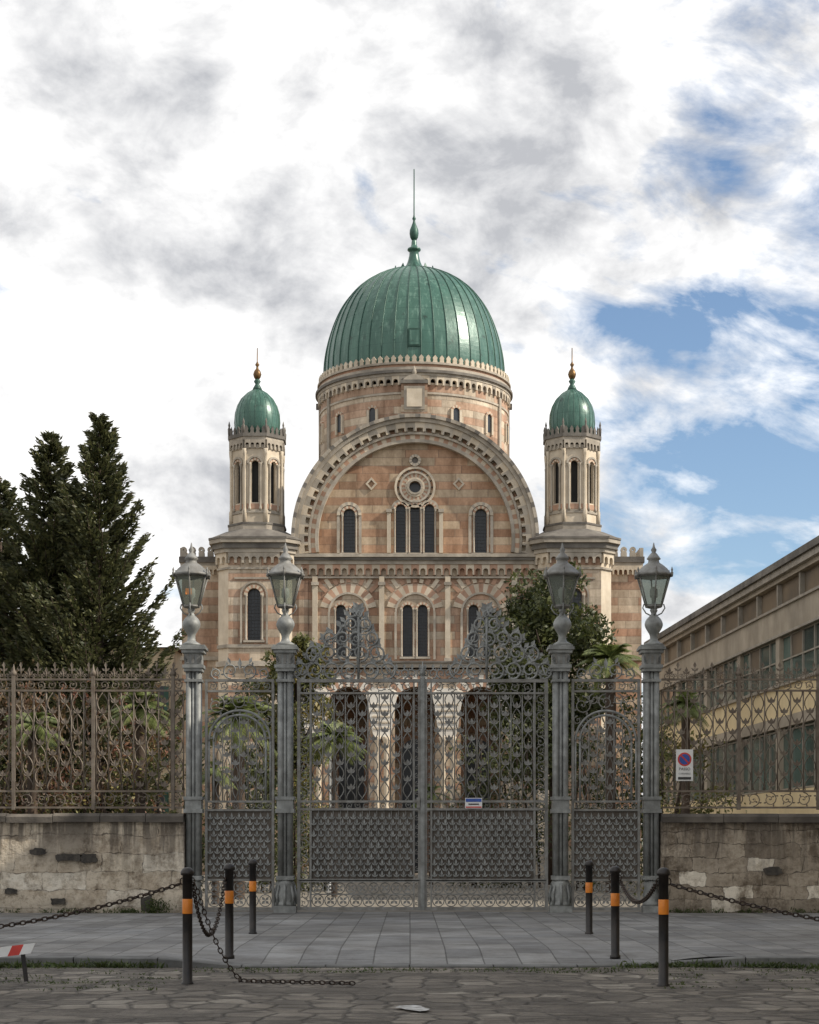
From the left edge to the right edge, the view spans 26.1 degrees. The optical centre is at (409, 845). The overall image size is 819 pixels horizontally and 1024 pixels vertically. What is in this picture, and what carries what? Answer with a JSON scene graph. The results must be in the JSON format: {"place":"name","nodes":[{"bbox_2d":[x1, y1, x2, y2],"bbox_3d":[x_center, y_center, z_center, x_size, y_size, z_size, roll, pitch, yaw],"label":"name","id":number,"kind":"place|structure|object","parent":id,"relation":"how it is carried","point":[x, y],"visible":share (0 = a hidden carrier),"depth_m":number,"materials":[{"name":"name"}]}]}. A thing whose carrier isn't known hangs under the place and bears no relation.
{"place":"outdoors","nodes":[
{"label":"outdoors","id":0,"kind":"place"},
{"bbox_2d":[107,647,181,812],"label":"beige house","id":1,"kind":"structure","parent":0,"point":[177,661],"depth_m":100.00,"materials":[{"name":"paint"}]},
{"bbox_2d":[327,750,330,892],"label":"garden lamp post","id":2,"kind":"object","parent":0,"point":[328,891],"visible":0.12,"depth_m":47.97,"materials":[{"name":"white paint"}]},
{"bbox_2d":[0,966,818,1023],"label":"road","id":3,"kind":"structure","parent":0,"point":[511,996],"depth_m":16.87,"materials":[{"name":"stone"}]},
{"bbox_2d":[0,943,35,981],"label":"barrier plank","id":4,"kind":"object","parent":3,"relation":"on","point":[22,950],"visible":1,"depth_m":18.00,"materials":[{"name":"white paint"}]},
{"bbox_2d":[180,867,194,984],"bbox_3d":[-2.317,0.847,18.400,0.146,1.246,0.143,0,0,40],"label":"bollard","id":5,"kind":"object","parent":3,"relation":"on","point":[187,873],"visible":0.98,"depth_m":18.36,"materials":[{"name":"black metal"}]},
{"bbox_2d":[0,883,180,928],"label":"chain","id":6,"kind":"object","parent":5,"relation":"attached to","point":[93,908],"visible":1,"depth_m":18.31,"materials":[{"name":"black metal"}]},
{"bbox_2d":[192,877,226,936],"bbox_3d":[-2.250,0.700,19.875,0.055,0.664,2.978,0,0,1],"label":"chain","id":7,"kind":"object","parent":5,"relation":"attached to","point":[204,931],"visible":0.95,"depth_m":19.76,"materials":[{"name":"black metal"}]},
{"bbox_2d":[194,883,355,985],"bbox_3d":[-1.380,0.925,18.480,1.708,1.079,0.397,0,0,7],"label":"chain","id":8,"kind":"object","parent":3,"relation":"on","point":[240,978],"visible":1,"depth_m":18.48,"materials":[{"name":"black metal"}]},
{"bbox_2d":[0,956,818,967],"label":"kerb","id":9,"kind":"structure","parent":3,"relation":"on","point":[177,962],"depth_m":20.98,"materials":[{"name":"stone"}]},
{"bbox_2d":[0,966,818,990],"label":"grass in joints","id":10,"kind":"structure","parent":3,"relation":"on","point":[430,969],"depth_m":20.15,"materials":[{"name":"green plant"}]},
{"bbox_2d":[396,1005,428,1010],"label":"paper litter","id":11,"kind":"object","parent":3,"relation":"on","point":[414,1007],"visible":1,"depth_m":15.62,"materials":[{"name":"paper"}]},
{"bbox_2d":[655,867,671,986],"bbox_3d":[2.622,0.847,18.200,0.146,1.246,0.143,0,0,40],"label":"bollard","id":12,"kind":"object","parent":3,"relation":"on","point":[663,873],"visible":0.97,"depth_m":18.15,"materials":[{"name":"black metal"}]},
{"bbox_2d":[619,879,657,903],"bbox_3d":[2.546,0.522,19.775,0.055,0.270,3.178,0,0,0],"label":"chain","id":13,"kind":"object","parent":12,"relation":"attached to","point":[643,899],"visible":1,"depth_m":19.49,"materials":[{"name":"black metal"}]},
{"bbox_2d":[670,883,818,921],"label":"chain","id":14,"kind":"object","parent":12,"relation":"attached to","point":[744,904],"visible":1,"depth_m":18.21,"materials":[{"name":"black metal"}]},
{"bbox_2d":[0,851,818,966],"bbox_3d":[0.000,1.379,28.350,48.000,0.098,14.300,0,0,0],"label":"pavement","id":15,"kind":"structure","parent":0,"point":[421,938],"depth_m":25.83,"materials":[{"name":"stone"}]},
{"bbox_2d":[0,822,185,912],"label":"masonry","id":16,"kind":"object","parent":15,"relation":"on","point":[135,858],"visible":0.86,"depth_m":34.95,"materials":[{"name":"stone"}]},
{"bbox_2d":[0,813,185,822],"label":"coping","id":17,"kind":"object","parent":16,"relation":"on","point":[90,817],"visible":0.89,"depth_m":34.86,"materials":[{"name":"grey stone"}]},
{"bbox_2d":[0,662,183,809],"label":"iron fence","id":18,"kind":"object","parent":17,"relation":"on","point":[92,763],"visible":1,"depth_m":35.19,"materials":[{"name":"grey metal"}]},
{"bbox_2d":[4,848,782,912],"bbox_3d":[-0.309,0.685,34.905,15.421,1.284,0.040,0,0,0],"label":"masonry hollow","id":19,"kind":"object","parent":16,"relation":"attached to","point":[87,858],"visible":0.98,"depth_m":34.88,"materials":[{"name":"black stone"}]},
{"bbox_2d":[179,645,208,912],"bbox_3d":[-4.302,-1.251,35.200,0.522,5.476,0.521,0,0,0],"label":"shaft","id":20,"kind":"object","parent":15,"relation":"on","point":[193,667],"visible":0.77,"depth_m":35.06,"materials":[{"name":"grey paint"}]},
{"bbox_2d":[172,543,210,644],"bbox_3d":[-4.354,-5.019,35.200,0.782,2.060,0.824,0,0,0],"label":"street lamp","id":21,"kind":"object","parent":20,"relation":"on","point":[191,575],"visible":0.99,"depth_m":35.04,"materials":[{"name":"grey paint"}]},
{"bbox_2d":[222,863,235,958],"bbox_3d":[-2.182,0.792,21.350,0.146,1.156,0.143,0,0,40],"label":"bollard","id":22,"kind":"object","parent":15,"relation":"on","point":[229,869],"visible":0.99,"depth_m":21.31,"materials":[{"name":"black metal"}]},
{"bbox_2d":[205,657,273,909],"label":"iron side gate","id":23,"kind":"structure","parent":15,"relation":"on","point":[238,839],"depth_m":35.19,"materials":[{"name":"metal"}]},
{"bbox_2d":[247,859,257,933],"bbox_3d":[-2.364,0.777,26.600,0.146,1.146,0.143,0,0,-40],"label":"bollard","id":24,"kind":"object","parent":15,"relation":"on","point":[252,864],"visible":0.96,"depth_m":26.56,"materials":[{"name":"black metal"}]},
{"bbox_2d":[271,645,298,912],"bbox_3d":[-2.477,-1.251,35.200,0.522,5.476,0.521,0,0,0],"label":"shaft","id":25,"kind":"object","parent":15,"relation":"on","point":[285,889],"visible":1,"depth_m":35.06,"materials":[{"name":"grey paint"}]},
{"bbox_2d":[266,543,304,644],"bbox_3d":[-2.477,-5.019,35.200,0.782,2.060,0.824,0,0,0],"label":"street lamp","id":26,"kind":"object","parent":25,"relation":"on","point":[285,575],"visible":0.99,"depth_m":35.04,"materials":[{"name":"grey paint"}]},
{"bbox_2d":[0,894,818,969],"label":"grass tufts","id":27,"kind":"object","parent":15,"relation":"on","point":[115,964],"visible":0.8,"depth_m":20.87,"materials":[{"name":"green plant"}]},
{"bbox_2d":[293,602,552,909],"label":"wrought iron gate","id":28,"kind":"structure","parent":15,"relation":"on","point":[377,844],"depth_m":35.18,"materials":[{"name":"metal"}]},
{"bbox_2d":[465,798,481,807],"bbox_3d":[1.278,-0.847,35.124,0.339,0.209,0.018,0,0,0],"label":"gate notice sign","id":29,"kind":"object","parent":28,"relation":"attached to","point":[473,802],"visible":1,"depth_m":35.12,"materials":[{"name":"white paint"}]},
{"bbox_2d":[546,645,574,912],"bbox_3d":[3.012,-1.251,35.200,0.522,5.476,0.521,0,0,0],"label":"shaft","id":30,"kind":"object","parent":15,"relation":"on","point":[560,896],"visible":1,"depth_m":35.06,"materials":[{"name":"grey paint"}]},
{"bbox_2d":[543,543,581,644],"bbox_3d":[3.051,-5.019,35.200,0.782,2.060,0.824,0,0,0],"label":"street lamp","id":31,"kind":"object","parent":30,"relation":"on","point":[562,575],"visible":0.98,"depth_m":35.04,"materials":[{"name":"grey paint"}]},
{"bbox_2d":[584,861,594,933],"bbox_3d":[2.709,0.787,26.600,0.146,1.126,0.143,0,0,40],"label":"bollard","id":32,"kind":"object","parent":15,"relation":"on","point":[589,865],"visible":0.97,"depth_m":26.56,"materials":[{"name":"black metal"}]},
{"bbox_2d":[571,657,639,909],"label":"iron side gate","id":33,"kind":"structure","parent":15,"relation":"on","point":[603,840],"depth_m":35.19,"materials":[{"name":"metal"}]},
{"bbox_2d":[608,866,621,958],"bbox_3d":[2.491,0.807,21.350,0.146,1.126,0.143,0,0,40],"label":"bollard","id":34,"kind":"object","parent":15,"relation":"on","point":[615,872],"visible":1,"depth_m":21.30,"materials":[{"name":"black metal"}]},
{"bbox_2d":[636,645,665,912],"bbox_3d":[4.824,-1.251,35.200,0.521,5.476,0.521,0,0,0],"label":"shaft","id":35,"kind":"object","parent":15,"relation":"on","point":[650,667],"visible":0.94,"depth_m":35.06,"materials":[{"name":"grey paint"}]},
{"bbox_2d":[634,543,672,644],"bbox_3d":[4.876,-5.019,35.200,0.782,2.060,0.824,0,0,0],"label":"street lamp","id":36,"kind":"object","parent":35,"relation":"on","point":[653,575],"visible":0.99,"depth_m":35.04,"materials":[{"name":"grey paint"}]},
{"bbox_2d":[658,822,818,912],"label":"masonry","id":37,"kind":"object","parent":15,"relation":"on","point":[729,859],"visible":0.82,"depth_m":34.95,"materials":[{"name":"stone"}]},
{"bbox_2d":[659,814,818,822],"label":"coping","id":38,"kind":"object","parent":37,"relation":"on","point":[722,818],"visible":0.91,"depth_m":34.86,"materials":[{"name":"grey stone"}]},
{"bbox_2d":[661,662,818,809],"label":"iron fence","id":39,"kind":"object","parent":38,"relation":"on","point":[739,719],"visible":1,"depth_m":35.19,"materials":[{"name":"grey metal"}]},
{"bbox_2d":[676,749,692,780],"bbox_3d":[5.476,-1.603,35.138,0.339,0.626,0.107,0,0,0],"label":"no parking sign","id":40,"kind":"object","parent":39,"relation":"attached to","point":[684,764],"visible":1,"depth_m":35.10,"materials":[{"name":"white metal"}]},
{"bbox_2d":[0,0,818,794],"label":"sky","id":41,"kind":"structure","parent":0,"point":[189,188],"materials":[{"name":"white"}]},
{"bbox_2d":[201,864,643,911],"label":"garden ground","id":42,"kind":"structure","parent":0,"point":[599,894],"depth_m":44.43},
{"bbox_2d":[0,476,43,809],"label":"spruce tree","id":43,"kind":"object","parent":42,"relation":"on","point":[8,496],"visible":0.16,"depth_m":52.25,"materials":[{"name":"green plant"}]},
{"bbox_2d":[0,712,68,813],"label":"palm tree","id":44,"kind":"object","parent":42,"relation":"on","point":[40,732],"visible":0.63,"depth_m":36.82,"materials":[{"name":"green plant"}]},
{"bbox_2d":[0,659,90,813],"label":"photinia hedge","id":45,"kind":"object","parent":42,"relation":"on","point":[30,702],"visible":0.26,"depth_m":38.47,"materials":[{"name":"green plant"}]},
{"bbox_2d":[0,430,134,813],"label":"spruce tree","id":46,"kind":"object","parent":42,"relation":"on","point":[44,457],"visible":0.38,"depth_m":50.33,"materials":[{"name":"green plant"}]},
{"bbox_2d":[0,536,163,812],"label":"spruce tree","id":47,"kind":"object","parent":42,"relation":"on","point":[151,652],"visible":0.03,"depth_m":50.58,"materials":[{"name":"green plant"}]},
{"bbox_2d":[1,411,186,812],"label":"spruce tree","id":48,"kind":"object","parent":42,"relation":"on","point":[100,450],"visible":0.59,"depth_m":49.38,"materials":[{"name":"green plant"}]},
{"bbox_2d":[0,724,202,813],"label":"garden shrub","id":49,"kind":"object","parent":42,"relation":"on","point":[101,794],"visible":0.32,"depth_m":37.17,"materials":[{"name":"green plant"}]},
{"bbox_2d":[38,698,182,813],"bbox_3d":[-6.651,-0.831,38.950,3.707,4.894,2.606,0,0,0],"label":"photinia hedge","id":50,"kind":"object","parent":42,"relation":"on","point":[103,786],"visible":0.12,"depth_m":38.97,"materials":[{"name":"green plant"}]},
{"bbox_2d":[0,671,164,747],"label":"photinia sprigs","id":51,"kind":"object","parent":50,"relation":"attached to","point":[63,712],"visible":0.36,"depth_m":38.40,"materials":[{"name":"green plant"}]},
{"bbox_2d":[97,692,181,812],"bbox_3d":[-5.716,-0.908,37.065,1.642,4.717,1.375,0,0,18],"label":"palm tree","id":52,"kind":"object","parent":42,"relation":"on","point":[139,730],"visible":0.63,"depth_m":36.90,"materials":[{"name":"green plant"}]},
{"bbox_2d":[202,761,237,903],"bbox_3d":[-4.392,-0.245,39.955,1.047,3.389,1.107,0,0,0],"label":"palm tree","id":53,"kind":"object","parent":42,"relation":"on","point":[218,772],"visible":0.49,"depth_m":39.92,"materials":[{"name":"green plant"}]},
{"bbox_2d":[202,695,277,898],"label":"palm tree","id":54,"kind":"object","parent":42,"relation":"on","point":[248,707],"visible":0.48,"depth_m":43.85,"materials":[{"name":"green plant"}]},
{"bbox_2d":[177,716,319,892],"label":"garden shrub","id":55,"kind":"object","parent":42,"relation":"on","point":[276,834],"visible":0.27,"depth_m":49.88,"materials":[{"name":"green plant"}]},
{"bbox_2d":[229,678,277,884],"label":"evergreen tree","id":56,"kind":"object","parent":42,"relation":"on","point":[267,713],"visible":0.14,"depth_m":59.83,"materials":[{"name":"green plant"}]},
{"bbox_2d":[250,632,342,876],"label":"evergreen tree","id":57,"kind":"object","parent":42,"relation":"on","point":[300,640],"visible":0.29,"depth_m":56.71,"materials":[{"name":"green plant"}]},
{"bbox_2d":[275,781,340,890],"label":"garden shrub","id":58,"kind":"object","parent":42,"relation":"on","point":[319,806],"visible":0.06,"depth_m":51.87,"materials":[{"name":"green plant"}]},
{"bbox_2d":[304,721,366,896],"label":"palm tree","id":59,"kind":"object","parent":42,"relation":"on","point":[328,730],"visible":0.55,"depth_m":45.94,"materials":[{"name":"green plant"}]},
{"bbox_2d":[179,169,644,874],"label":"synagogue","id":60,"kind":"structure","parent":42,"relation":"on","point":[415,525],"depth_m":80.10,"materials":[{"name":"stone"}]},
{"bbox_2d":[411,784,452,884],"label":"palm tree","id":61,"kind":"object","parent":42,"relation":"on","point":[435,788],"visible":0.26,"depth_m":59.94,"materials":[{"name":"green plant"}]},
{"bbox_2d":[436,704,570,887],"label":"garden shrub","id":62,"kind":"object","parent":42,"relation":"on","point":[504,773],"visible":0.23,"depth_m":55.95,"materials":[{"name":"green plant"}]},
{"bbox_2d":[477,561,617,884],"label":"evergreen tree","id":63,"kind":"object","parent":42,"relation":"on","point":[536,614],"visible":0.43,"depth_m":59.23,"materials":[{"name":"green plant"}]},
{"bbox_2d":[575,643,642,892],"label":"palm tree","id":64,"kind":"object","parent":42,"relation":"on","point":[610,653],"visible":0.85,"depth_m":49.87,"materials":[{"name":"green plant"}]},
{"bbox_2d":[568,682,681,890],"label":"garden shrub","id":65,"kind":"object","parent":42,"relation":"on","point":[624,706],"visible":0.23,"depth_m":51.85,"materials":[{"name":"green plant"}]},
{"bbox_2d":[659,689,711,813],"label":"palm tree","id":66,"kind":"object","parent":42,"relation":"on","point":[681,703],"visible":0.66,"depth_m":42.91,"materials":[{"name":"green plant"}]},
{"bbox_2d":[634,712,751,895],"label":"garden shrub","id":67,"kind":"object","parent":42,"relation":"on","point":[678,804],"visible":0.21,"depth_m":43.90,"materials":[{"name":"green plant"}]},
{"bbox_2d":[644,535,818,813],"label":"office building","id":68,"kind":"structure","parent":0,"point":[768,616],"depth_m":59.26,"materials":[{"name":"concrete"}]}
]}

